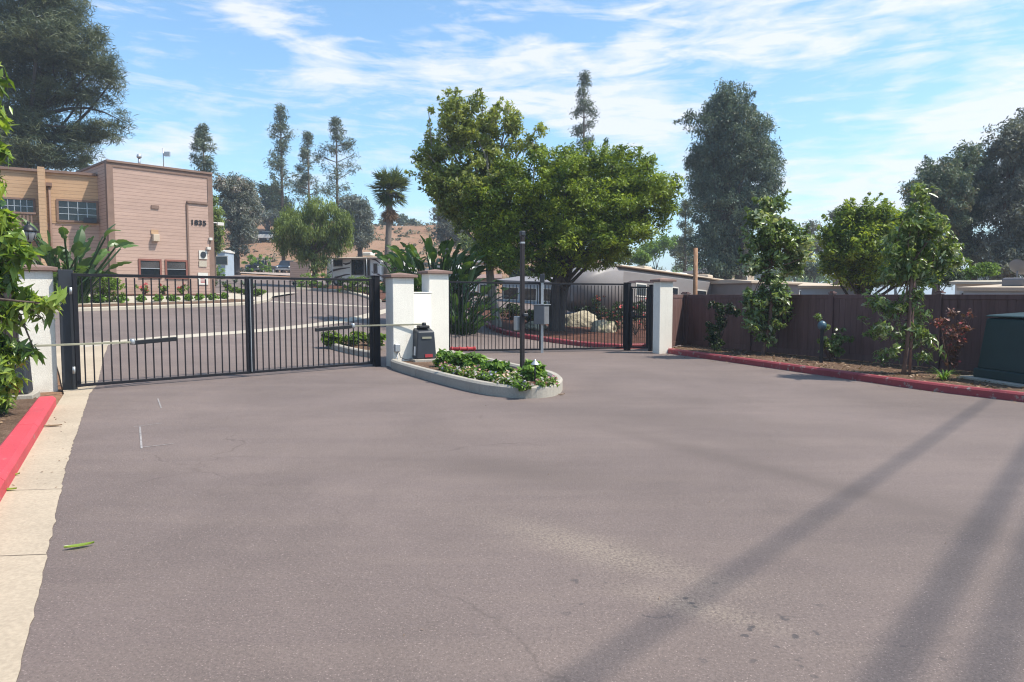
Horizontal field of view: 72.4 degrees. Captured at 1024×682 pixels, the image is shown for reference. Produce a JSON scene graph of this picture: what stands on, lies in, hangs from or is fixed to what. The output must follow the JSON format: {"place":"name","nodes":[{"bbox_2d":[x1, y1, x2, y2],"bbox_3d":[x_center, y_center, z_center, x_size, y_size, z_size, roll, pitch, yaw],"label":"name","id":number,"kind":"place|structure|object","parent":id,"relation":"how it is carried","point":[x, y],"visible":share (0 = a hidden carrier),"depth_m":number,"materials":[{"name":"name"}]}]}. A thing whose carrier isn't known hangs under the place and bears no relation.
{"place":"outdoors","nodes":[
{"label":"outdoors","id":0,"kind":"place"},
{"bbox_2d":[81,292,294,306],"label":"sidewalk","id":1,"kind":"structure","parent":0,"point":[231,296],"depth_m":33.23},
{"bbox_2d":[58,299,244,307],"bbox_3d":[-14.806,-1.636,29.799,1.794,0.278,9.732,2,4,28],"label":"planting bed","id":2,"kind":"object","parent":1,"relation":"on","point":[154,303],"visible":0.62,"depth_m":29.42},
{"bbox_2d":[240,272,311,275],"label":"terrace","id":3,"kind":"structure","parent":0,"point":[268,273],"depth_m":71.53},
{"bbox_2d":[241,254,271,272],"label":"hedge","id":4,"kind":"object","parent":3,"relation":"on","point":[254,260],"visible":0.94,"depth_m":77.24,"materials":[{"name":"green plant"}]},
{"bbox_2d":[16,219,603,681],"bbox_3d":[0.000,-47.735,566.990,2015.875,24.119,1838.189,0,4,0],"label":"terrain","id":5,"kind":"structure","parent":0,"point":[262,247],"depth_m":106.80,"materials":[{"name":"soil"}]},
{"bbox_2d":[0,397,37,444],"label":"planting bed","id":6,"kind":"object","parent":5,"relation":"on","point":[12,418],"visible":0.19,"depth_m":9.15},
{"bbox_2d":[0,62,67,413],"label":"leafy shrub","id":7,"kind":"object","parent":6,"relation":"on","point":[15,253],"visible":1,"depth_m":8.96,"materials":[{"name":"green plant"}]},
{"bbox_2d":[8,337,175,399],"bbox_3d":[-6.926,0.421,11.567,0.758,0.860,3.056,3,5,40],"label":"gate motor","id":8,"kind":"object","parent":6,"relation":"on","point":[28,392],"visible":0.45,"depth_m":10.93,"materials":[{"name":"metal"}]},
{"bbox_2d":[0,396,55,501],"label":"kerb","id":9,"kind":"structure","parent":5,"relation":"on","point":[17,443],"depth_m":7.36,"materials":[{"name":"concrete"}]},
{"bbox_2d":[17,264,57,392],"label":"gate column","id":10,"kind":"structure","parent":5,"relation":"on","point":[44,378],"depth_m":11.89,"materials":[{"name":"paint"}]},
{"bbox_2d":[57,269,77,390],"bbox_3d":[-7.635,-0.141,12.025,0.220,2.160,0.130,-3,5,-34],"label":"gate post","id":11,"kind":"object","parent":5,"relation":"on","point":[67,337],"visible":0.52,"depth_m":11.97,"materials":[{"name":"metal"}]},
{"bbox_2d":[69,273,250,386],"bbox_3d":[-6.364,-0.246,12.921,3.079,1.940,0.056,-4,5,-43],"label":"gate leaf","id":12,"kind":"object","parent":11,"relation":"attached to","point":[73,291],"visible":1,"depth_m":12.80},
{"bbox_2d":[0,0,139,171],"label":"pine tree","id":13,"kind":"object","parent":5,"relation":"on","point":[47,39],"visible":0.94,"depth_m":48.23,"materials":[{"name":"green plant"}]},
{"bbox_2d":[77,277,125,302],"bbox_3d":[-17.220,-2.094,28.946,2.309,1.486,1.524,-2,4,-32],"label":"shrub","id":14,"kind":"object","parent":5,"relation":"on","point":[113,283],"visible":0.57,"depth_m":28.92,"materials":[{"name":"green plant"}]},
{"bbox_2d":[0,148,223,293],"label":"office building","id":15,"kind":"structure","parent":5,"relation":"on","point":[161,217],"depth_m":34.00,"materials":[{"name":"beige brick"}]},
{"bbox_2d":[0,197,35,214],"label":"window","id":16,"kind":"structure","parent":15,"relation":"in","point":[12,203],"depth_m":32.47,"materials":[{"name":"grey glass"}]},
{"bbox_2d":[56,199,98,222],"bbox_3d":[-20.876,-6.237,33.648,1.719,1.076,0.110,-2,4,-31],"label":"window","id":17,"kind":"structure","parent":15,"relation":"in","point":[68,210],"depth_m":33.59,"materials":[{"name":"grey glass"}]},
{"bbox_2d":[138,259,161,277],"bbox_3d":[-17.846,-3.577,34.505,0.110,0.935,1.072,4,5,43],"label":"window","id":18,"kind":"structure","parent":15,"relation":"in","point":[145,266],"depth_m":34.48,"materials":[{"name":"grey glass"}]},
{"bbox_2d":[165,259,187,278],"bbox_3d":[-16.987,-3.627,35.413,0.110,0.954,1.099,4,5,43],"label":"window","id":19,"kind":"structure","parent":15,"relation":"in","point":[172,267],"depth_m":35.40,"materials":[{"name":"grey glass"}]},
{"bbox_2d":[55,296,271,311],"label":"kerb","id":20,"kind":"structure","parent":5,"relation":"on","point":[164,306],"depth_m":28.77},
{"bbox_2d":[188,123,217,176],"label":"pine tree","id":21,"kind":"object","parent":5,"relation":"on","point":[206,164],"visible":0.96,"depth_m":68.58,"materials":[{"name":"green plant"}]},
{"bbox_2d":[213,193,226,281],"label":"round tree","id":22,"kind":"object","parent":5,"relation":"on","point":[219,232],"visible":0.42,"depth_m":51.41,"materials":[{"name":"green plant"}]},
{"bbox_2d":[216,250,234,275],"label":"camper trailer","id":23,"kind":"object","parent":5,"relation":"on","point":[225,259],"visible":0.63,"depth_m":62.01,"materials":[{"name":"white metal"}]},
{"bbox_2d":[212,171,264,274],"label":"eucalyptus","id":24,"kind":"object","parent":5,"relation":"on","point":[240,205],"visible":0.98,"depth_m":64.87,"materials":[{"name":"grey plant"}]},
{"bbox_2d":[256,209,289,240],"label":"round tree","id":25,"kind":"object","parent":5,"relation":"on","point":[269,215],"visible":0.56,"depth_m":110.45,"materials":[{"name":"green plant"}]},
{"bbox_2d":[255,181,291,230],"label":"round tree","id":26,"kind":"object","parent":5,"relation":"on","point":[264,189],"visible":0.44,"depth_m":117.10,"materials":[{"name":"green plant"}]},
{"bbox_2d":[263,102,305,272],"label":"pine tree","id":27,"kind":"object","parent":5,"relation":"on","point":[278,158],"visible":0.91,"depth_m":83.40,"materials":[{"name":"green plant"}]},
{"bbox_2d":[291,130,325,270],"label":"pine tree","id":28,"kind":"object","parent":5,"relation":"on","point":[305,151],"visible":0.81,"depth_m":88.52,"materials":[{"name":"green plant"}]},
{"bbox_2d":[312,116,360,257],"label":"pine tree","id":29,"kind":"object","parent":5,"relation":"on","point":[335,122],"visible":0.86,"depth_m":83.51,"materials":[{"name":"green plant"}]},
{"bbox_2d":[299,285,385,300],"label":"planting bed","id":30,"kind":"object","parent":5,"relation":"on","point":[382,296],"visible":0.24,"depth_m":47.82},
{"bbox_2d":[269,194,356,286],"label":"pepper tree","id":31,"kind":"object","parent":30,"relation":"on","point":[297,232],"visible":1,"depth_m":49.10,"materials":[{"name":"green plant"}]},
{"bbox_2d":[295,272,331,287],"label":"hedge","id":32,"kind":"object","parent":30,"relation":"on","point":[317,276],"visible":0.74,"depth_m":47.73,"materials":[{"name":"green plant"}]},
{"bbox_2d":[336,275,380,293],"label":"hedge","id":33,"kind":"object","parent":30,"relation":"on","point":[354,284],"visible":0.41,"depth_m":44.88,"materials":[{"name":"green plant"}]},
{"bbox_2d":[366,163,412,292],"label":"fan palm","id":34,"kind":"object","parent":30,"relation":"on","point":[390,181],"visible":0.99,"depth_m":45.17,"materials":[{"name":"green plant"}]},
{"bbox_2d":[329,343,369,357],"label":"island kerb","id":35,"kind":"structure","parent":5,"relation":"on","point":[350,350],"depth_m":18.30,"materials":[{"name":"concrete"}]},
{"bbox_2d":[342,340,369,350],"bbox_3d":[-4.281,0.145,19.123,1.229,0.182,3.074,-1,4,-20],"label":"island bed","id":36,"kind":"object","parent":35,"relation":"on","point":[361,346],"visible":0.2,"depth_m":19.24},
{"bbox_2d":[340,330,368,345],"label":"leafy bush","id":37,"kind":"object","parent":36,"relation":"on","point":[351,338],"visible":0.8,"depth_m":19.22,"materials":[{"name":"green plant"}]},
{"bbox_2d":[339,193,377,256],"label":"round tree","id":38,"kind":"object","parent":5,"relation":"on","point":[363,216],"visible":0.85,"depth_m":78.55,"materials":[{"name":"grey plant"}]},
{"bbox_2d":[216,219,525,273],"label":"hillside scrub","id":39,"kind":"object","parent":5,"relation":"on","point":[378,237],"visible":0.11,"depth_m":115.60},
{"bbox_2d":[371,275,380,366],"bbox_3d":[-3.106,-0.357,15.997,0.170,2.274,0.170,-4,5,-43],"label":"gate post","id":40,"kind":"object","parent":5,"relation":"on","point":[376,321],"visible":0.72,"depth_m":15.93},
{"bbox_2d":[249,276,373,372],"bbox_3d":[-4.212,-0.380,14.949,2.851,1.940,0.100,-4,5,-44],"label":"gate leaf","id":41,"kind":"object","parent":40,"relation":"attached to","point":[251,312],"visible":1,"depth_m":14.86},
{"bbox_2d":[381,273,417,366],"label":"gate column","id":42,"kind":"structure","parent":5,"relation":"on","point":[399,298],"depth_m":15.88,"materials":[{"name":"paint"}]},
{"bbox_2d":[414,292,431,328],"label":"stucco wall","id":43,"kind":"structure","parent":5,"relation":"on","point":[422,306],"depth_m":16.75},
{"bbox_2d":[418,269,451,352],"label":"gate column","id":44,"kind":"structure","parent":5,"relation":"on","point":[435,282],"depth_m":17.24,"materials":[{"name":"paint"}]},
{"bbox_2d":[371,235,503,324],"bbox_3d":[-3.150,-2.318,27.021,5.571,3.474,5.102,2,4,24],"label":"bird of paradise","id":45,"kind":"object","parent":5,"relation":"on","point":[447,261],"visible":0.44,"depth_m":25.90,"materials":[{"name":"green plant"}]},
{"bbox_2d":[429,205,468,254],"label":"round tree","id":46,"kind":"object","parent":5,"relation":"on","point":[445,228],"visible":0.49,"depth_m":93.45,"materials":[{"name":"green plant"}]},
{"bbox_2d":[391,350,562,398],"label":"island kerb","id":47,"kind":"structure","parent":5,"relation":"on","point":[477,386],"depth_m":11.98,"materials":[{"name":"concrete"}]},
{"bbox_2d":[403,357,537,384],"bbox_3d":[-0.932,0.553,14.457,2.126,0.020,6.942,-2,4,-26],"label":"island bed","id":48,"kind":"object","parent":47,"relation":"on","point":[429,365],"visible":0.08,"depth_m":14.96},
{"bbox_2d":[315,322,435,361],"bbox_3d":[-2.978,0.064,15.545,2.762,0.930,0.550,-2,4,-26],"label":"gate motor","id":49,"kind":"object","parent":48,"relation":"on","point":[424,349],"visible":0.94,"depth_m":15.84,"materials":[{"name":"metal"}]},
{"bbox_2d":[432,348,453,366],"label":"leafy bush","id":50,"kind":"object","parent":48,"relation":"on","point":[442,356],"visible":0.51,"depth_m":14.64,"materials":[{"name":"green plant"}]},
{"bbox_2d":[449,350,471,368],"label":"leafy bush","id":51,"kind":"object","parent":48,"relation":"on","point":[459,358],"visible":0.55,"depth_m":14.12,"materials":[{"name":"green plant"}]},
{"bbox_2d":[462,351,489,370],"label":"leafy bush","id":52,"kind":"object","parent":48,"relation":"on","point":[477,359],"visible":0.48,"depth_m":13.65,"materials":[{"name":"green plant"}]},
{"bbox_2d":[479,359,514,377],"bbox_3d":[-0.246,0.528,12.938,0.633,0.402,0.526,2,4,27],"label":"leafy bush","id":53,"kind":"object","parent":48,"relation":"on","point":[500,367],"visible":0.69,"depth_m":12.82,"materials":[{"name":"green plant"}]},
{"bbox_2d":[514,231,527,370],"bbox_3d":[0.159,-0.561,12.769,0.133,2.862,0.325,-3,5,-43],"label":"dark pole","id":54,"kind":"object","parent":48,"relation":"on","point":[519,323],"visible":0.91,"depth_m":12.70,"materials":[{"name":"metal"}]},
{"bbox_2d":[514,358,547,380],"bbox_3d":[0.331,0.534,12.430,0.641,0.444,0.522,0,4,0],"label":"leafy bush","id":55,"kind":"object","parent":48,"relation":"on","point":[527,372],"visible":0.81,"depth_m":12.31,"materials":[{"name":"green plant"}]},
{"bbox_2d":[499,276,552,303],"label":"mobile home","id":56,"kind":"object","parent":5,"relation":"on","point":[527,298],"visible":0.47,"depth_m":44.01,"materials":[{"name":"beige metal"}]},
{"bbox_2d":[468,308,645,348],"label":"kerb","id":57,"kind":"structure","parent":5,"relation":"on","point":[534,337],"depth_m":22.75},
{"bbox_2d":[478,310,645,343],"bbox_3d":[2.000,-0.829,28.986,9.000,0.923,15.670,0,4,0],"label":"planting bed","id":58,"kind":"object","parent":5,"relation":"on","point":[640,339],"visible":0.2,"depth_m":25.42,"materials":[{"name":"soil"}]},
{"bbox_2d":[404,86,549,326],"bbox_3d":[-1.271,-4.878,26.323,5.437,9.292,3.988,0,4,0],"label":"shade tree","id":59,"kind":"object","parent":58,"relation":"on","point":[444,189],"visible":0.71,"depth_m":25.98,"materials":[{"name":"green plant"}]},
{"bbox_2d":[499,303,519,319],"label":"dark shrub","id":60,"kind":"object","parent":58,"relation":"on","point":[513,312],"visible":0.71,"depth_m":29.86,"materials":[{"name":"green plant"}]},
{"bbox_2d":[459,137,687,330],"bbox_3d":[2.239,-3.865,25.950,8.325,7.564,5.468,0,4,0],"label":"shade tree","id":61,"kind":"object","parent":58,"relation":"on","point":[569,199],"visible":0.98,"depth_m":25.03,"materials":[{"name":"green plant"}]},
{"bbox_2d":[565,310,596,326],"bbox_3d":[2.776,-0.683,28.708,1.772,1.130,1.065,0,4,0],"label":"boulder","id":62,"kind":"object","parent":58,"relation":"on","point":[583,321],"visible":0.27,"depth_m":28.29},
{"bbox_2d":[590,319,616,332],"bbox_3d":[3.501,-0.432,26.730,1.041,0.789,1.111,0,4,0],"label":"boulder","id":63,"kind":"object","parent":58,"relation":"on","point":[607,327],"visible":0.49,"depth_m":26.39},
{"bbox_2d":[569,70,609,156],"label":"pine tree","id":64,"kind":"object","parent":5,"relation":"on","point":[585,81],"visible":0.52,"depth_m":78.30,"materials":[{"name":"green plant"}]},
{"bbox_2d":[624,282,631,350],"bbox_3d":[3.403,-0.621,20.648,0.180,2.204,0.180,-4,5,-43],"label":"gate post","id":65,"kind":"object","parent":5,"relation":"on","point":[627,319],"visible":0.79,"depth_m":20.58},
{"bbox_2d":[543,283,624,349],"bbox_3d":[2.088,-0.716,20.265,2.630,1.928,0.056,-1,4,-18],"label":"gate leaf","id":66,"kind":"object","parent":65,"relation":"attached to","point":[583,347],"visible":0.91,"depth_m":20.28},
{"bbox_2d":[631,250,651,265],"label":"distant tree","id":67,"kind":"object","parent":5,"relation":"on","point":[642,258],"visible":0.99,"depth_m":59.20,"materials":[{"name":"green plant"}]},
{"bbox_2d":[567,264,724,314],"bbox_3d":[9.918,-2.733,42.319,2.790,3.301,22.158,3,5,39],"label":"trailer home","id":68,"kind":"object","parent":5,"relation":"on","point":[639,276],"visible":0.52,"depth_m":35.19,"materials":[{"name":"beige metal"}]},
{"bbox_2d":[648,284,652,350],"bbox_3d":[4.060,-0.574,20.422,0.140,2.144,0.140,-4,5,-43],"label":"gate post","id":69,"kind":"object","parent":5,"relation":"on","point":[650,337],"visible":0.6,"depth_m":20.37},
{"bbox_2d":[630,286,648,347],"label":"walk gate","id":70,"kind":"structure","parent":69,"relation":"attached to","point":[632,314],"depth_m":20.51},
{"bbox_2d":[636,235,678,269],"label":"distant tree","id":71,"kind":"object","parent":5,"relation":"on","point":[663,244],"visible":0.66,"depth_m":79.16,"materials":[{"name":"green plant"}]},
{"bbox_2d":[650,278,676,353],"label":"gate column","id":72,"kind":"structure","parent":5,"relation":"on","point":[662,311],"depth_m":19.61,"materials":[{"name":"paint"}]},
{"bbox_2d":[671,196,701,271],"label":"pine tree","id":73,"kind":"object","parent":5,"relation":"on","point":[682,250],"visible":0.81,"depth_m":74.15,"materials":[{"name":"green plant"}]},
{"bbox_2d":[693,248,697,294],"bbox_3d":[6.405,-1.556,24.451,0.180,3.366,0.162,0,4,0],"label":"wooden post","id":74,"kind":"object","parent":5,"relation":"on","point":[695,270],"visible":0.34,"depth_m":24.34,"materials":[{"name":"brown wood"}]},
{"bbox_2d":[673,77,786,279],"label":"eucalyptus","id":75,"kind":"object","parent":5,"relation":"on","point":[728,161],"visible":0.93,"depth_m":50.70,"materials":[{"name":"green plant"}]},
{"bbox_2d":[710,279,808,294],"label":"mobile home","id":76,"kind":"object","parent":5,"relation":"on","point":[728,287],"visible":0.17,"depth_m":41.18,"materials":[{"name":"beige metal"}]},
{"bbox_2d":[780,257,824,281],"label":"distant tree","id":77,"kind":"object","parent":5,"relation":"on","point":[811,270],"visible":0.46,"depth_m":69.15,"materials":[{"name":"green plant"}]},
{"bbox_2d":[801,219,825,282],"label":"distant tree","id":78,"kind":"object","parent":5,"relation":"on","point":[813,229],"visible":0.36,"depth_m":88.94,"materials":[{"name":"green plant"}]},
{"bbox_2d":[797,280,861,294],"bbox_3d":[12.471,-0.884,27.023,2.336,2.959,3.740,2,4,28],"label":"mobile home","id":79,"kind":"object","parent":5,"relation":"on","point":[815,288],"visible":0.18,"depth_m":25.64,"materials":[{"name":"beige metal"}]},
{"bbox_2d":[668,348,1023,401],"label":"kerb","id":80,"kind":"structure","parent":5,"relation":"on","point":[1009,395],"depth_m":13.17,"materials":[{"name":"concrete"}]},
{"bbox_2d":[672,344,1023,391],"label":"planting bed","id":81,"kind":"object","parent":5,"relation":"on","point":[863,368],"visible":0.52,"depth_m":14.86,"materials":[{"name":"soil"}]},
{"bbox_2d":[672,292,684,346],"bbox_3d":[4.970,-0.648,21.098,0.145,1.660,1.578,2,4,29],"label":"vinyl fence","id":82,"kind":"object","parent":81,"relation":"on","point":[678,320],"visible":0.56,"depth_m":21.19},
{"bbox_2d":[703,300,741,350],"bbox_3d":[5.760,-0.392,19.095,1.037,1.447,0.474,0,4,0],"label":"climbing shrub","id":83,"kind":"object","parent":81,"relation":"on","point":[715,341],"visible":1,"depth_m":19.05,"materials":[{"name":"green plant"}]},
{"bbox_2d":[736,189,818,354],"bbox_3d":[6.766,-1.690,17.990,2.073,4.415,1.528,0,4,0],"label":"young tree","id":84,"kind":"object","parent":81,"relation":"on","point":[773,240],"visible":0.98,"depth_m":17.75,"materials":[{"name":"green plant"}]},
{"bbox_2d":[813,313,853,360],"bbox_3d":[7.501,-0.090,16.306,0.933,1.138,0.433,0,4,0],"label":"rose bush","id":85,"kind":"object","parent":81,"relation":"on","point":[834,349],"visible":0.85,"depth_m":16.25,"materials":[{"name":"green plant"}]},
{"bbox_2d":[684,291,1023,370],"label":"vinyl fence","id":86,"kind":"object","parent":81,"relation":"on","point":[799,334],"visible":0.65,"depth_m":16.45,"materials":[{"name":"plastic"}]},
{"bbox_2d":[857,182,973,374],"bbox_3d":[7.760,-1.145,13.539,2.055,3.902,1.331,0,4,0],"label":"young tree","id":87,"kind":"object","parent":81,"relation":"on","point":[901,242],"visible":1,"depth_m":13.39,"materials":[{"name":"green plant"}]},
{"bbox_2d":[930,308,976,371],"bbox_3d":[8.593,-0.006,13.706,0.840,1.304,0.452,0,4,0],"label":"red shrub","id":88,"kind":"object","parent":81,"relation":"on","point":[948,347],"visible":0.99,"depth_m":13.66,"materials":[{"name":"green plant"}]},
{"bbox_2d":[959,312,1023,386],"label":"utility cabinet","id":89,"kind":"object","parent":81,"relation":"on","point":[1001,359],"visible":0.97,"depth_m":12.26,"materials":[{"name":"metal"}]},
{"bbox_2d":[812,192,946,293],"bbox_3d":[12.521,-2.373,23.935,4.720,5.242,3.190,0,4,0],"label":"round tree","id":90,"kind":"object","parent":5,"relation":"on","point":[853,235],"visible":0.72,"depth_m":23.27,"materials":[{"name":"green plant"}]},
{"bbox_2d":[896,151,984,293],"bbox_3d":[23.936,-5.686,39.805,4.375,9.834,4.016,0,4,0],"label":"eucalyptus","id":91,"kind":"object","parent":5,"relation":"on","point":[953,185],"visible":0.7,"depth_m":38.69,"materials":[{"name":"green plant"}]},
{"bbox_2d":[936,265,970,293],"bbox_3d":[20.351,-2.139,33.081,2.369,3.558,1.653,0,4,0],"label":"distant tree","id":92,"kind":"object","parent":5,"relation":"on","point":[950,276],"visible":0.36,"depth_m":32.63,"materials":[{"name":"green plant"}]},
{"bbox_2d":[944,139,998,279],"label":"eucalyptus","id":93,"kind":"object","parent":5,"relation":"on","point":[972,156],"visible":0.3,"depth_m":40.64,"materials":[{"name":"green plant"}]},
{"bbox_2d":[962,262,1002,279],"bbox_3d":[20.121,-1.811,30.127,1.541,3.283,1.330,0,4,0],"label":"distant tree","id":94,"kind":"object","parent":5,"relation":"on","point":[983,270],"visible":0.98,"depth_m":29.80,"materials":[{"name":"green plant"}]},
{"bbox_2d":[949,259,1023,293],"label":"mobile home","id":95,"kind":"object","parent":5,"relation":"on","point":[1016,266],"visible":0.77,"depth_m":28.32,"materials":[{"name":"white metal"}]},
{"bbox_2d":[957,278,1023,293],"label":"mobile home","id":96,"kind":"object","parent":5,"relation":"on","point":[1011,286],"visible":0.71,"depth_m":19.27,"materials":[{"name":"white metal"}]},
{"bbox_2d":[965,107,1023,279],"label":"eucalyptus","id":97,"kind":"object","parent":5,"relation":"on","point":[1006,148],"visible":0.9,"depth_m":39.21,"materials":[{"name":"grey plant"}]},
{"bbox_2d":[4,0,1023,293],"label":"sky","id":98,"kind":"structure","parent":0,"point":[857,92],"materials":[{"name":"blue"}]},
{"bbox_2d":[17,275,1023,681],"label":"driveway","id":99,"kind":"structure","parent":0,"point":[353,523],"depth_m":5.05,"materials":[{"name":"asphalt"}]},
{"bbox_2d":[21,221,37,246],"bbox_3d":[-11.989,-1.454,17.442,0.380,3.052,0.380,0,4,0],"label":"lantern post","id":100,"kind":"object","parent":99,"relation":"on","point":[30,231],"visible":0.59,"depth_m":17.28,"materials":[{"name":"grey"}]},
{"bbox_2d":[0,345,107,681],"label":"gutter","id":101,"kind":"object","parent":99,"relation":"on","point":[27,518],"visible":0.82,"depth_m":5.22,"materials":[{"name":"concrete"}]},
{"bbox_2d":[33,230,101,293],"bbox_3d":[-17.720,-2.671,26.291,3.578,2.876,3.275,-1,4,-19],"label":"banana plant","id":102,"kind":"object","parent":99,"relation":"on","point":[56,251],"visible":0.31,"depth_m":26.42,"materials":[{"name":"green plant"}]},
{"bbox_2d":[12,217,137,303],"bbox_3d":[-17.316,-3.123,27.643,5.086,3.515,4.630,0,4,0],"label":"banana plant","id":103,"kind":"object","parent":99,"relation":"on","point":[99,254],"visible":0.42,"depth_m":27.78,"materials":[{"name":"green plant"}]},
{"bbox_2d":[80,309,385,346],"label":"swale","id":104,"kind":"structure","parent":99,"relation":"on","point":[383,311],"depth_m":22.58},
{"bbox_2d":[290,262,310,280],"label":"brick wall","id":105,"kind":"structure","parent":99,"relation":"on","point":[295,271],"depth_m":57.12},
{"bbox_2d":[327,252,383,285],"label":"motorhome","id":106,"kind":"object","parent":99,"relation":"on","point":[356,267],"visible":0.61,"depth_m":52.19,"materials":[{"name":"grey metal"}]},
{"bbox_2d":[351,259,363,274],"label":"window","id":107,"kind":"structure","parent":106,"relation":"in","point":[357,265],"depth_m":52.13,"materials":[{"name":"black glass"}]},
{"bbox_2d":[418,267,519,334],"bbox_3d":[-1.541,-1.414,24.789,3.475,2.335,3.367,3,5,38],"label":"bird of paradise","id":108,"kind":"object","parent":99,"relation":"on","point":[470,315],"visible":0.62,"depth_m":24.18,"materials":[{"name":"green plant"}]},
{"bbox_2d":[528,274,550,352],"bbox_3d":[0.688,-0.766,19.727,0.788,2.240,0.384,2,4,25],"label":"lock post","id":109,"kind":"object","parent":99,"relation":"on","point":[541,313],"visible":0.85,"depth_m":19.60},
{"bbox_2d":[449,281,540,350],"bbox_3d":[-0.443,-0.677,19.387,2.703,1.948,0.194,-1,4,-18],"label":"gate leaf","id":110,"kind":"object","parent":109,"relation":"attached to","point":[466,348],"visible":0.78,"depth_m":19.37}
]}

